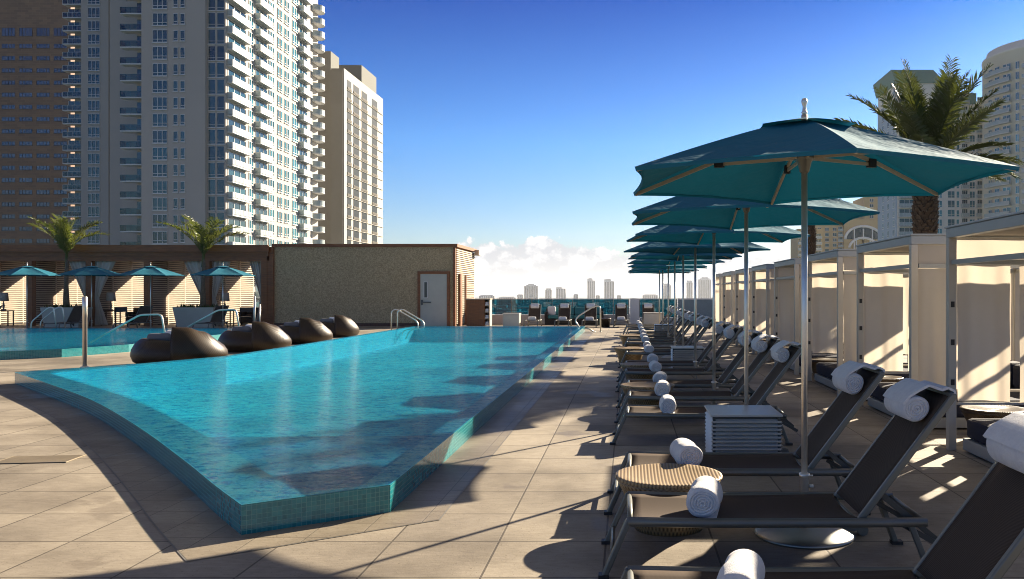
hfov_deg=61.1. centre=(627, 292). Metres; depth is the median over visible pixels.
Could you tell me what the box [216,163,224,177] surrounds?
window
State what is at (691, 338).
sun lounger
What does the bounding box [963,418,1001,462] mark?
daybed
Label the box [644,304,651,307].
head towel
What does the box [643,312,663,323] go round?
planter box
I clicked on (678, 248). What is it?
umbrella
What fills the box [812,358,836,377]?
wicker stool
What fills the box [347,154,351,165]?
window
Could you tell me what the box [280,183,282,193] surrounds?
window
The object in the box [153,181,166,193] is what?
window
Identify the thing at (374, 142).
window
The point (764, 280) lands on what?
cabana
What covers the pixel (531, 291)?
distant tower
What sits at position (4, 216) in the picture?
window
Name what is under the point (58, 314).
planter
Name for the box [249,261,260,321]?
drape
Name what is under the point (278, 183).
window
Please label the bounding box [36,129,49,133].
window
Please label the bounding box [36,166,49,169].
window
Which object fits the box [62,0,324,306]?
condominium tower
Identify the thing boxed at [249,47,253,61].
window
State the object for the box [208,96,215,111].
window
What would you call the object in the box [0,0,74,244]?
office tower
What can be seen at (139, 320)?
sun lounger
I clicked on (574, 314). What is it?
outdoor sofa
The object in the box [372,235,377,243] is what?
window
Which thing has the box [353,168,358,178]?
window
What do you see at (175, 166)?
window
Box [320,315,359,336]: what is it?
wicker pod
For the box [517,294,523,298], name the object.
distant block
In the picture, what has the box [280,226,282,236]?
window
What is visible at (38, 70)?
window
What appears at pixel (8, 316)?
console table
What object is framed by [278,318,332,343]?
wicker pod
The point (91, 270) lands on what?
umbrella
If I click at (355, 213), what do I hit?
window
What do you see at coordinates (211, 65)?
window
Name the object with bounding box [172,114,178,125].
window
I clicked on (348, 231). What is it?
window
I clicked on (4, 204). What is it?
window
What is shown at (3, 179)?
window
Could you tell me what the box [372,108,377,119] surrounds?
window
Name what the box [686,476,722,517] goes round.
rolled towel
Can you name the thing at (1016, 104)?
window
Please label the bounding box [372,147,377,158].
window
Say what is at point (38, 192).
window
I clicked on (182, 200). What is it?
window
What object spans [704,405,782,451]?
slatted table
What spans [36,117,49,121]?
window
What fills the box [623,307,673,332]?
sun lounger
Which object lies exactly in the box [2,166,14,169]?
window
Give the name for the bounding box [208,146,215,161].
window
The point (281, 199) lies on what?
window
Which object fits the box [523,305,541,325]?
sun lounger
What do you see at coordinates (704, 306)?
screen wall
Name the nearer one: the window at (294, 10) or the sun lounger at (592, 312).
the sun lounger at (592, 312)
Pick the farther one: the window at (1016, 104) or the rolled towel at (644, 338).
the window at (1016, 104)
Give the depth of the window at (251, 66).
171.30 m
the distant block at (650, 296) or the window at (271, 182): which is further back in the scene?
the distant block at (650, 296)
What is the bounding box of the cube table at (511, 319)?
[502,313,520,325]
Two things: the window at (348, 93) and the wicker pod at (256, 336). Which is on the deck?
the wicker pod at (256, 336)
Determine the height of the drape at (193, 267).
2.864 m
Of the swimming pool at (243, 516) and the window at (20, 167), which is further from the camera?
the window at (20, 167)
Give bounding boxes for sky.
[318,0,1023,294]
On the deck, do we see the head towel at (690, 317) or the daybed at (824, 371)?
the daybed at (824, 371)
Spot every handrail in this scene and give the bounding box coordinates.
[30,307,65,327]
[90,313,164,342]
[187,309,239,327]
[391,309,424,338]
[575,305,600,331]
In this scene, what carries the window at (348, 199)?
in the office tower at (352, 171)
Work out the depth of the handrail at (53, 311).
31.55 m
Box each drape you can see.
[69,261,85,295]
[95,261,115,324]
[184,261,201,293]
[212,261,230,324]
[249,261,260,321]
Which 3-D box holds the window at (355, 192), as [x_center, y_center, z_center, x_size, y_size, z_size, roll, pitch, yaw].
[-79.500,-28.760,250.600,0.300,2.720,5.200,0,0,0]
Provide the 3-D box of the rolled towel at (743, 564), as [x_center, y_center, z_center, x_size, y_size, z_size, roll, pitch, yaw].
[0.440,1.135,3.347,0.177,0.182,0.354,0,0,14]
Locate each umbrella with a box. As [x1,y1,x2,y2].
[0,263,61,327]
[55,263,119,327]
[116,263,183,327]
[189,263,254,327]
[624,242,770,378]
[626,225,809,404]
[627,259,724,358]
[628,252,741,367]
[628,264,706,345]
[628,268,698,330]
[628,271,690,323]
[632,196,879,451]
[633,98,1019,548]
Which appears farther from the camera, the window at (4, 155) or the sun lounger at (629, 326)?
the window at (4, 155)
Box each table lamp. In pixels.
[0,292,8,309]
[106,292,115,309]
[220,292,229,305]
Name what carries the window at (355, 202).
in the office tower at (352, 171)
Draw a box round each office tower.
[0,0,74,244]
[318,51,382,243]
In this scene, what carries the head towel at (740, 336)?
on the sun lounger at (729, 371)
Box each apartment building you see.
[791,229,822,257]
[815,197,877,251]
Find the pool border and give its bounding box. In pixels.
[0,331,592,560]
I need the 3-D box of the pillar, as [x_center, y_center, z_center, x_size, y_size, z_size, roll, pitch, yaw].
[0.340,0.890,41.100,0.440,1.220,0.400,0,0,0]
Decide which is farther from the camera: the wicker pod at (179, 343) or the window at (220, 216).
the window at (220, 216)
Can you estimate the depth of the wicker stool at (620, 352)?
17.78 m
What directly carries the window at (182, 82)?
in the condominium tower at (201, 111)
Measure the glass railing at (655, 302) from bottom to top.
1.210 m
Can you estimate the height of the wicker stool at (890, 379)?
0.327 m
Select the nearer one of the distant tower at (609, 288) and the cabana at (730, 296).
the cabana at (730, 296)
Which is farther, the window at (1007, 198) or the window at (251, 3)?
the window at (1007, 198)
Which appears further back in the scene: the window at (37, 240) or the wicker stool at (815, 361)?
the window at (37, 240)
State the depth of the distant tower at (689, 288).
3922.00 m
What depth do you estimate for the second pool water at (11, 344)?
24.29 m
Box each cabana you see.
[716,273,725,337]
[723,271,738,342]
[735,268,755,345]
[751,264,778,360]
[774,258,907,374]
[808,249,908,395]
[855,234,1023,405]
[944,210,1023,449]
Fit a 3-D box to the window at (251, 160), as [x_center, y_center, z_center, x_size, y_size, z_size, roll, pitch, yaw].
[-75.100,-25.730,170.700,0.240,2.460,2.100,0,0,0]
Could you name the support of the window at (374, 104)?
in the office tower at (352, 171)
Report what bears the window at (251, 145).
in the condominium tower at (201, 111)
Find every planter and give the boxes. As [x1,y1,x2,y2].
[40,303,92,326]
[172,303,218,326]
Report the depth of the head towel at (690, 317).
20.63 m
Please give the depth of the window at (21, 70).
280.94 m
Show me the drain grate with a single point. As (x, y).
(40, 459)
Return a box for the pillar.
[630,298,638,323]
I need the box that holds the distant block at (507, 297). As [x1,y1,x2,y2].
[499,297,516,298]
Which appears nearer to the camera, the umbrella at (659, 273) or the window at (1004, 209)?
the umbrella at (659, 273)
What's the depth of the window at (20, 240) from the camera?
280.94 m
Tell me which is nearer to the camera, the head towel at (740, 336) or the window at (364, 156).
the head towel at (740, 336)
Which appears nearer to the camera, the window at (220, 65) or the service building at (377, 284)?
the service building at (377, 284)
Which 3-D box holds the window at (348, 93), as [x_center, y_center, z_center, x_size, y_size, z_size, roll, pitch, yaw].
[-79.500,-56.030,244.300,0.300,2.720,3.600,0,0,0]
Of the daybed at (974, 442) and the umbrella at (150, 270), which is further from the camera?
the umbrella at (150, 270)
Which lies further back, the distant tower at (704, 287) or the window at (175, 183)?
the distant tower at (704, 287)
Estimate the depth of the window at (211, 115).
159.96 m
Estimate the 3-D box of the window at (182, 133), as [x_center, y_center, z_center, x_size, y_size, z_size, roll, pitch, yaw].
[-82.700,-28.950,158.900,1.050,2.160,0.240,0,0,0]
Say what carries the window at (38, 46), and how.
in the office tower at (32, 113)
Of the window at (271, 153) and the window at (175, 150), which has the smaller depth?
the window at (175, 150)
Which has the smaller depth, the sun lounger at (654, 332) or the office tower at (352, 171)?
the sun lounger at (654, 332)
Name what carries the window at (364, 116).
in the office tower at (352, 171)
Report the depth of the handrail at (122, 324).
27.48 m
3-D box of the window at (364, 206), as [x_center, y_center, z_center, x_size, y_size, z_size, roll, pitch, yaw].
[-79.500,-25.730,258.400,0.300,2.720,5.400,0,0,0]
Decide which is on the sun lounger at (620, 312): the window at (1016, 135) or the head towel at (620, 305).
the head towel at (620, 305)
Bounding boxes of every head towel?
[531,304,539,307]
[560,304,568,307]
[617,304,624,307]
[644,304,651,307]
[684,311,693,319]
[688,313,700,320]
[697,315,709,324]
[700,317,711,328]
[716,321,731,335]
[723,324,743,340]
[737,329,761,344]
[751,334,779,351]
[770,340,800,365]
[831,360,884,399]
[883,378,955,421]
[983,411,1023,473]
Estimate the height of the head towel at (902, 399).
0.242 m
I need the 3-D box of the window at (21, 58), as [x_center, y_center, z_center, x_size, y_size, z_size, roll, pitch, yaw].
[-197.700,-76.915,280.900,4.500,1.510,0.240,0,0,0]
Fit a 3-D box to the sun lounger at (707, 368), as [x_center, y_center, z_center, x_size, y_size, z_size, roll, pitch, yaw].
[0.767,1.020,13.200,1.905,0.960,0.672,0,0,0]
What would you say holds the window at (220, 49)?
in the condominium tower at (201, 111)
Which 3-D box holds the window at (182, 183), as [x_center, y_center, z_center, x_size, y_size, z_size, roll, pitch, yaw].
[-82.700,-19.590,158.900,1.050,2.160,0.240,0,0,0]
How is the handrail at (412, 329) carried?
on the deck
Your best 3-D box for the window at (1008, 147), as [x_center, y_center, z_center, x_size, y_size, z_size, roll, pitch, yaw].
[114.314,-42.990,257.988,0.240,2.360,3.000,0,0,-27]
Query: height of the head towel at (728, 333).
0.242 m
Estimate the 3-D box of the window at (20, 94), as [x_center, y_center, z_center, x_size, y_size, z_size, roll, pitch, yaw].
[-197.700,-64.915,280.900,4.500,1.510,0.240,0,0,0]
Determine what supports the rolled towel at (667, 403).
on the sun lounger at (774, 376)
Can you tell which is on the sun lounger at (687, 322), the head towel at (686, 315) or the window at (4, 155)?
the head towel at (686, 315)
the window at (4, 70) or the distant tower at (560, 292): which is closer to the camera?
the window at (4, 70)
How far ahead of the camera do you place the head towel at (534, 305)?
38.10 m
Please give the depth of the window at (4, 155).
280.94 m
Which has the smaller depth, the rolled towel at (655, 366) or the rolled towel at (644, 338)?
the rolled towel at (655, 366)
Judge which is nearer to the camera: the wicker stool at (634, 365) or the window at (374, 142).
the wicker stool at (634, 365)
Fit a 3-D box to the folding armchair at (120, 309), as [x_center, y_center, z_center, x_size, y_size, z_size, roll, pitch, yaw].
[-21.950,1.070,37.292,0.580,0.861,0.535,0,0,0]
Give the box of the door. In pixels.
[420,274,446,325]
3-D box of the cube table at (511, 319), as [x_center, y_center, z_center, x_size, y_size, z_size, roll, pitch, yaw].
[-4.950,1.190,36.600,0.720,0.620,0.640,0,0,0]
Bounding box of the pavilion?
[0,245,268,325]
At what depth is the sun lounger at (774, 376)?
8.57 m
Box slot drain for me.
[0,332,593,561]
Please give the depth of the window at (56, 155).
280.94 m
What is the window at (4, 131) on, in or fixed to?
in the office tower at (32, 113)
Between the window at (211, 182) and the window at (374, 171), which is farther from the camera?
the window at (374, 171)
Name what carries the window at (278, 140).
in the condominium tower at (201, 111)
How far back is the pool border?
6.63 m
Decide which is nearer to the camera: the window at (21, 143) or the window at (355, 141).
the window at (355, 141)
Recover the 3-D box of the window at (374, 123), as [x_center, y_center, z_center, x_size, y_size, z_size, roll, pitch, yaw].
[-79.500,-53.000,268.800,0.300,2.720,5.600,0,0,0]
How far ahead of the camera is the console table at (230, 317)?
38.54 m
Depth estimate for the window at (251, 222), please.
171.19 m
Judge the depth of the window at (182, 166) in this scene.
158.91 m
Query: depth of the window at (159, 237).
158.98 m
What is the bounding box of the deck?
[0,323,1023,578]
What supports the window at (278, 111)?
in the condominium tower at (201, 111)
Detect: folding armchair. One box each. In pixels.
[114,307,132,326]
[239,307,252,322]
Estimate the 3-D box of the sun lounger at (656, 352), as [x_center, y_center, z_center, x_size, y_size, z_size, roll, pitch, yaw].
[0.767,1.020,17.329,1.905,0.960,0.672,0,0,1]
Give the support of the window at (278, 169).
in the condominium tower at (201, 111)
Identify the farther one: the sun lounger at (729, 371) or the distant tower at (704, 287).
the distant tower at (704, 287)
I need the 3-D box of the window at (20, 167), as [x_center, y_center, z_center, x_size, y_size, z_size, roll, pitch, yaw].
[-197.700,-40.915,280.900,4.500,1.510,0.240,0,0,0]
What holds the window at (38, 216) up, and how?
in the office tower at (32, 113)
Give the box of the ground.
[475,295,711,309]
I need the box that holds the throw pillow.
[548,306,555,314]
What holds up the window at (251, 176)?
in the condominium tower at (201, 111)
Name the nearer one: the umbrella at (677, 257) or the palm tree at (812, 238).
the umbrella at (677, 257)
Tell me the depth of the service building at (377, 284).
38.02 m
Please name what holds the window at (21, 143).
in the office tower at (32, 113)
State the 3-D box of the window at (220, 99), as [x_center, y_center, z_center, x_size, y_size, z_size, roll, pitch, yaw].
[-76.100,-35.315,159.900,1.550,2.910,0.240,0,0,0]
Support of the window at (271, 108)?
in the condominium tower at (201, 111)
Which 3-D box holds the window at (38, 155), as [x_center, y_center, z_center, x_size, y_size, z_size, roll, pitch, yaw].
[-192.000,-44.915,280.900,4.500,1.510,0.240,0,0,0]
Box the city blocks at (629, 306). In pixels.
[540,298,677,320]
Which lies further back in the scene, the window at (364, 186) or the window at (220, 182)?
the window at (364, 186)
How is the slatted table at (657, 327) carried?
on the deck
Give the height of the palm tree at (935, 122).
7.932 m
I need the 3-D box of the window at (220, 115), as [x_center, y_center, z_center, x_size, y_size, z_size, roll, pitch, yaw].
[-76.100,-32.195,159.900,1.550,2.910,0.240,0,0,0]
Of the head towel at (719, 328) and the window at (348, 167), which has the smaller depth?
the head towel at (719, 328)
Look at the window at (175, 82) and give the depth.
158.91 m
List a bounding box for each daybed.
[789,353,836,372]
[815,363,908,389]
[868,360,1023,427]
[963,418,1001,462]
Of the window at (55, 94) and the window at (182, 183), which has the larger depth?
the window at (55, 94)
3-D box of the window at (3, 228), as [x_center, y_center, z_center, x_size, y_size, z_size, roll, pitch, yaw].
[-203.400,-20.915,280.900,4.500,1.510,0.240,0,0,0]
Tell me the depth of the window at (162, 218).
158.98 m
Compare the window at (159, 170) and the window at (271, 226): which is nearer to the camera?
the window at (159, 170)
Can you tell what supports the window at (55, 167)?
in the office tower at (32, 113)
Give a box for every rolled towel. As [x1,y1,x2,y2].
[641,336,649,341]
[644,345,653,351]
[647,353,657,361]
[649,360,661,371]
[653,371,666,381]
[654,380,670,395]
[659,394,675,412]
[670,438,702,464]
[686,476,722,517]
[717,549,764,578]
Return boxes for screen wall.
[677,298,717,323]
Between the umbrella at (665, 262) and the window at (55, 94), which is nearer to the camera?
the umbrella at (665, 262)
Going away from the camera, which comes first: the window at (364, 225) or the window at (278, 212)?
the window at (278, 212)
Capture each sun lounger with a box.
[43,306,81,327]
[112,306,152,327]
[192,306,228,327]
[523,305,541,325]
[554,305,571,325]
[581,305,597,327]
[598,387,956,578]
[604,367,884,514]
[610,344,800,444]
[613,305,627,327]
[614,338,779,422]
[615,327,740,391]
[616,323,728,381]
[616,332,759,407]
[618,319,711,367]
[620,461,1023,578]
[622,311,689,345]
[622,312,672,334]
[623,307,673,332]
[623,314,693,346]
[624,314,698,346]
[625,310,680,334]
[627,318,708,349]
[628,311,685,340]
[641,305,653,323]
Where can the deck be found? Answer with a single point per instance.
(534, 499)
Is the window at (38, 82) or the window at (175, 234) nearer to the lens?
the window at (175, 234)
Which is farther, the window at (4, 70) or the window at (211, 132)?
the window at (4, 70)
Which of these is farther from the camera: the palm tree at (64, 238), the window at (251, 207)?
the window at (251, 207)
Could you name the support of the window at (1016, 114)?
in the condominium tower at (1004, 73)
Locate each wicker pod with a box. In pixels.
[130,327,227,363]
[218,321,291,351]
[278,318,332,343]
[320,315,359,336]
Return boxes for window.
[1,68,14,72]
[1,117,14,121]
[1,129,14,133]
[1,141,14,145]
[1,190,14,194]
[1,202,14,206]
[2,80,14,84]
[2,93,14,96]
[2,105,14,108]
[2,153,14,157]
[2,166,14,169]
[2,178,14,181]
[2,214,14,218]
[2,227,14,230]
[2,239,14,242]
[19,28,31,35]
[19,44,32,48]
[19,56,32,60]
[19,68,32,72]
[19,80,31,84]
[19,93,31,96]
[19,105,31,108]
[19,117,32,121]
[19,129,32,133]
[19,141,32,145]
[19,153,31,157]
[19,166,31,169]
[19,178,31,181]
[19,190,32,194]
[19,202,32,206]
[19,214,31,218]
[19,227,31,230]
[19,239,31,242]
[36,28,49,35]
[36,44,49,48]
[36,56,49,60]
[36,68,49,72]
[36,80,49,84]
[36,93,49,96]
[36,105,49,108]
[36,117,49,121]
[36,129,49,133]
[36,141,49,145]
[36,153,49,157]
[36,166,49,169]
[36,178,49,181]
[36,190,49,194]
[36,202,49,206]
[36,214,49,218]
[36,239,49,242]
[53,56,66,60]
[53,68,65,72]
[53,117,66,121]
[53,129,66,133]
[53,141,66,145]
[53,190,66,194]
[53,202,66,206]
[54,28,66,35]
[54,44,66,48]
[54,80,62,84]
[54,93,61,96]
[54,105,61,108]
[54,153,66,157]
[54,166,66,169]
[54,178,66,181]
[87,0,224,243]
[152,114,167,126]
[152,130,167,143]
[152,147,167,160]
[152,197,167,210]
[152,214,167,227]
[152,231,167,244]
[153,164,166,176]
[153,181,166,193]
[172,80,177,91]
[172,97,178,108]
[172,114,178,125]
[172,164,178,175]
[172,181,178,192]
[172,198,178,209]
[173,131,178,142]
[173,148,177,158]
[173,215,178,226]
[173,232,177,242]
[179,80,184,91]
[179,97,185,108]
[179,114,185,125]
[179,164,185,175]
[179,181,185,192]
[179,198,185,209]
[180,64,184,74]
[180,131,185,142]
[180,148,184,158]
[180,215,184,226]
[180,232,184,242]
[207,29,215,44]
[207,62,215,77]
[207,79,215,94]
[207,112,215,127]
[207,129,215,144]
[207,163,215,177]
[207,179,215,194]
[207,196,215,211]
[208,46,215,60]
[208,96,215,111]
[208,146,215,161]
[208,213,215,227]
[216,29,224,44]
[216,62,224,77]
[216,79,224,94]
[216,112,224,127]
[216,129,224,144]
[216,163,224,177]
[216,179,224,194]
[216,196,224,211]
[216,229,224,244]
[217,46,223,60]
[217,96,224,111]
[217,146,224,161]
[217,213,223,227]
[249,0,253,14]
[249,15,253,30]
[249,31,253,45]
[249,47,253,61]
[249,62,253,76]
[249,78,253,92]
[249,94,253,107]
[249,110,253,123]
[249,125,253,138]
[249,141,253,154]
[249,157,253,169]
[249,172,253,185]
[249,188,253,201]
[249,204,253,216]
[249,220,253,232]
[249,235,253,244]
[269,0,298,243]
[269,30,274,44]
[269,45,274,59]
[269,60,273,73]
[269,75,274,88]
[269,89,274,103]
[269,104,274,118]
[269,119,274,132]
[269,134,274,147]
[269,149,274,162]
[269,164,273,176]
[269,179,274,191]
[269,194,274,206]
[269,209,273,220]
[269,223,274,235]
[269,238,273,245]
[277,109,279,120]
[277,124,279,134]
[277,138,279,149]
[277,153,279,163]
[277,167,279,178]
[277,182,279,192]
[277,196,279,206]
[277,211,279,221]
[277,226,279,235]
[280,140,282,150]
[280,154,282,164]
[280,168,282,178]
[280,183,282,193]
[280,197,282,207]
[280,212,282,221]
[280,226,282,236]
[347,80,351,91]
[347,90,351,102]
[347,101,351,112]
[347,112,351,123]
[347,122,351,133]
[347,133,351,144]
[347,144,351,154]
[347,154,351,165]
[347,165,351,175]
[347,176,351,186]
[347,186,351,196]
[347,197,351,207]
[347,208,351,217]
[347,218,351,228]
[347,229,351,238]
[353,84,359,96]
[353,95,359,107]
[353,105,358,117]
[353,116,359,127]
[353,126,358,137]
[353,136,359,148]
[353,147,358,158]
[353,157,359,168]
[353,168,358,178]
[353,178,359,189]
[353,189,358,199]
[353,199,359,209]
[353,210,358,219]
[353,220,359,230]
[353,230,359,240]
[362,91,367,102]
[362,101,367,112]
[362,111,367,122]
[362,121,367,132]
[362,131,367,142]
[362,142,367,152]
[362,152,367,162]
[362,162,367,172]
[362,172,367,182]
[362,182,367,192]
[362,192,367,202]
[362,202,367,212]
[362,212,367,221]
[362,222,367,231]
[362,232,366,241]
[372,99,377,110]
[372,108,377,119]
[372,118,377,129]
[372,128,377,138]
[372,138,377,148]
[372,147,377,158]
[372,157,377,167]
[372,167,377,177]
[372,176,377,186]
[372,186,377,196]
[372,196,377,205]
[372,206,377,215]
[372,215,377,224]
[372,225,377,234]
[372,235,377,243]
[847,228,877,238]
[947,200,954,207]
[948,191,954,197]
[948,210,954,216]
[948,219,954,225]
[1003,145,1010,152]
[1003,176,1010,183]
[1003,187,1010,194]
[1003,197,1010,203]
[1003,207,1010,212]
[1015,103,1018,110]
[1015,113,1018,120]
[1015,123,1018,131]
[1015,134,1018,141]
[1015,144,1018,152]
[1015,186,1018,193]
[1015,196,1018,203]
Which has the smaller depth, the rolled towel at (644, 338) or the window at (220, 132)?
the rolled towel at (644, 338)
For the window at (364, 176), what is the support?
in the office tower at (352, 171)
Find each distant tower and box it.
[524,284,538,298]
[545,288,551,298]
[556,287,565,298]
[587,278,594,298]
[604,279,614,298]
[663,283,670,298]
[686,280,692,297]
[698,277,710,297]
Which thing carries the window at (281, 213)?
in the condominium tower at (201, 111)
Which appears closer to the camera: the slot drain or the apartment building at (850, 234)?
the slot drain
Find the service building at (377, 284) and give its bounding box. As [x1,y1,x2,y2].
[267,244,480,325]
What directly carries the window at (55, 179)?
in the office tower at (32, 113)
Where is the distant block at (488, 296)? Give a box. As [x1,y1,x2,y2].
[479,295,495,298]
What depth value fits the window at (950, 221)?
283.97 m
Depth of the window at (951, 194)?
283.97 m
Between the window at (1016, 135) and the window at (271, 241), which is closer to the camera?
the window at (271, 241)
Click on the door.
(433, 287)
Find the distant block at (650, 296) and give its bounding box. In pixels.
[643,294,657,298]
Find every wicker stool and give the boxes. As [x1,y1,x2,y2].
[599,318,610,326]
[614,347,643,362]
[615,463,722,536]
[619,334,639,346]
[620,362,661,379]
[620,382,674,404]
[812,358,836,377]
[866,375,903,400]
[959,405,1023,420]
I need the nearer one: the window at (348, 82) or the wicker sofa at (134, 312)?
the wicker sofa at (134, 312)
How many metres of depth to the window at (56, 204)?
280.94 m
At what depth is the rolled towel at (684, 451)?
5.89 m
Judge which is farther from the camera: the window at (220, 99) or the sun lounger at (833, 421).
the window at (220, 99)
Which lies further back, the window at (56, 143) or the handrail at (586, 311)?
the window at (56, 143)
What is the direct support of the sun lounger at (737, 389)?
on the deck
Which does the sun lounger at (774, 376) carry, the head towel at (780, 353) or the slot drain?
the head towel at (780, 353)
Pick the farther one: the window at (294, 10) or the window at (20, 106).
the window at (20, 106)
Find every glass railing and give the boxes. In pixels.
[492,299,629,323]
[639,299,676,323]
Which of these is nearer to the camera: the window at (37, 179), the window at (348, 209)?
the window at (348, 209)
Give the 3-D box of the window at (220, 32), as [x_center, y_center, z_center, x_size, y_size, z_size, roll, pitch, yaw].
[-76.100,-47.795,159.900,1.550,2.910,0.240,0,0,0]
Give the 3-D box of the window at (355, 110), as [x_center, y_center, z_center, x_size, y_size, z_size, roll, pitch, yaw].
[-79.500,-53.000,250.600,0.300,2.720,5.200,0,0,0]
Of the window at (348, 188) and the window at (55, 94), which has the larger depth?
the window at (55, 94)
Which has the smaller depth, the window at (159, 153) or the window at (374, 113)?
the window at (159, 153)
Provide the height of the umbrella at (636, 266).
2.706 m
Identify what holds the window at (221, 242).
in the condominium tower at (201, 111)
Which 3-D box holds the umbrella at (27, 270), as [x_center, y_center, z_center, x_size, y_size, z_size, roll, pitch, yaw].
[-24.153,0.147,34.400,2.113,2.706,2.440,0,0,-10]
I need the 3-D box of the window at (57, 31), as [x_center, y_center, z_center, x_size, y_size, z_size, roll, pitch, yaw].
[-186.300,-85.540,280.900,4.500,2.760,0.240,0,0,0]
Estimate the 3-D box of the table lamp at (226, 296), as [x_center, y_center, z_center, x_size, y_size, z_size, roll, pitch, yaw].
[-18.200,0.399,38.650,0.403,0.801,0.403,0,0,0]
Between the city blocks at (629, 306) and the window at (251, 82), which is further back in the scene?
the city blocks at (629, 306)
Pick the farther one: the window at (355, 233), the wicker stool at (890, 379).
the window at (355, 233)
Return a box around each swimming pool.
[0,328,231,359]
[15,326,584,534]
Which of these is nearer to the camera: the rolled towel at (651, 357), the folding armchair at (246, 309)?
the rolled towel at (651, 357)
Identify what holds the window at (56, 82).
in the office tower at (32, 113)
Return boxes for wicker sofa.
[125,307,161,324]
[239,307,258,324]
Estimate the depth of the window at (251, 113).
171.36 m
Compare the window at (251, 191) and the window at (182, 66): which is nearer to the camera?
the window at (182, 66)
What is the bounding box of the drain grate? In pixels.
[0,454,85,463]
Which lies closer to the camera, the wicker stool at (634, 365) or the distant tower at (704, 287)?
the wicker stool at (634, 365)
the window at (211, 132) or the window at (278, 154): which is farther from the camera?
the window at (278, 154)
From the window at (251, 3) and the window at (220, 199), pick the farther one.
the window at (251, 3)
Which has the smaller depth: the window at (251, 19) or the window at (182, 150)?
the window at (182, 150)
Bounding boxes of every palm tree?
[27,214,108,306]
[156,214,248,306]
[808,199,841,254]
[833,55,1023,233]
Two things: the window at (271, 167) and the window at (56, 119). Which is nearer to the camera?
the window at (271, 167)
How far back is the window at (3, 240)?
280.94 m
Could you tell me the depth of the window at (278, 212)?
184.16 m
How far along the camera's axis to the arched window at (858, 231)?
497.66 m
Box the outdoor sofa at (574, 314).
[544,307,603,324]
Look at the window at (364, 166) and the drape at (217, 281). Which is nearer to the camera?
the drape at (217, 281)
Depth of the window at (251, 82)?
171.21 m
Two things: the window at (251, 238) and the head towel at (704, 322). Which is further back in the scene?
the window at (251, 238)
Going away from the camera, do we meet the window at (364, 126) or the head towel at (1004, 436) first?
the head towel at (1004, 436)
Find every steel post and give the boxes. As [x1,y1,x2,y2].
[80,296,88,367]
[253,296,260,321]
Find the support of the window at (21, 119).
in the office tower at (32, 113)
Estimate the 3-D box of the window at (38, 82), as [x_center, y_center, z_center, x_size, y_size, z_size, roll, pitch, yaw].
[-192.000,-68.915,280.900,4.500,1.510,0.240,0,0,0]
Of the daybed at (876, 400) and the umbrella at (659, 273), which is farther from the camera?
the umbrella at (659, 273)
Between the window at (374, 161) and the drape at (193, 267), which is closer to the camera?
the drape at (193, 267)
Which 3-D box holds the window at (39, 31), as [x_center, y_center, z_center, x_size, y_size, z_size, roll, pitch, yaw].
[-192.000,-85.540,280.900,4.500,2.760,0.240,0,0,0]
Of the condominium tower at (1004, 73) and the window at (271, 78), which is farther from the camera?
the condominium tower at (1004, 73)
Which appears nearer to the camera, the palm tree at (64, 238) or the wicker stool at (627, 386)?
the wicker stool at (627, 386)
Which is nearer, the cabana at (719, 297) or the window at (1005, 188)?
the cabana at (719, 297)
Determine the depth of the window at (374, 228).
268.67 m
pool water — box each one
[0,328,231,350]
[16,326,580,502]
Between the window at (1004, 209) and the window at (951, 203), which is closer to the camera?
the window at (1004, 209)
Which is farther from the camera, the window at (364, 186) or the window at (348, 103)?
the window at (364, 186)
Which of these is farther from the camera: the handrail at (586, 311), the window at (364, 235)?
the window at (364, 235)
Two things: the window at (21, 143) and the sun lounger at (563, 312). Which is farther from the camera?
the window at (21, 143)
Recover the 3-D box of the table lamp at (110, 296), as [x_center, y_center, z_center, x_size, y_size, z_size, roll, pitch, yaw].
[-23.350,0.399,38.650,0.403,0.801,0.403,0,0,0]
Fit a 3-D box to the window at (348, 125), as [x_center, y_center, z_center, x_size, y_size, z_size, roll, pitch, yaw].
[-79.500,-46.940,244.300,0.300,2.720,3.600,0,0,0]
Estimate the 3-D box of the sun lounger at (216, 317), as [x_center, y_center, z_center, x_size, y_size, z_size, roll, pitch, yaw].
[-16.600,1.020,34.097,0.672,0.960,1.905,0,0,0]
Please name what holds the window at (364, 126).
in the office tower at (352, 171)
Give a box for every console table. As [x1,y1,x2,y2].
[0,310,13,325]
[101,310,120,325]
[219,310,233,325]
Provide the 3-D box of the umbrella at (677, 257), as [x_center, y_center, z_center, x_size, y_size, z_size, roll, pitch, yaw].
[1.088,0.147,16.750,2.113,2.706,2.440,0,0,-2]
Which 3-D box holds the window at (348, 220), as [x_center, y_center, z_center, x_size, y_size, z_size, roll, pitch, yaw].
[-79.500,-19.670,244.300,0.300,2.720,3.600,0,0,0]
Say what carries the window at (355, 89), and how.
in the office tower at (352, 171)
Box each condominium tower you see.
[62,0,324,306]
[873,70,981,239]
[982,39,1023,218]
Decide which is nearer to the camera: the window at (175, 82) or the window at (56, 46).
the window at (175, 82)
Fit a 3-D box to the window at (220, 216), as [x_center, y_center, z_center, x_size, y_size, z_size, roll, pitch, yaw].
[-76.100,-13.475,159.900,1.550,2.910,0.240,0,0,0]
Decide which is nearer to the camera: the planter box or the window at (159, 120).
the planter box
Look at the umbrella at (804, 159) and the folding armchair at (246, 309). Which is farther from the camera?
the folding armchair at (246, 309)
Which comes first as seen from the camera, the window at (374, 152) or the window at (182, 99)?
the window at (182, 99)
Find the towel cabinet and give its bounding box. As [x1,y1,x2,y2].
[466,298,492,325]
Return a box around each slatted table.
[654,324,672,330]
[670,346,704,367]
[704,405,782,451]

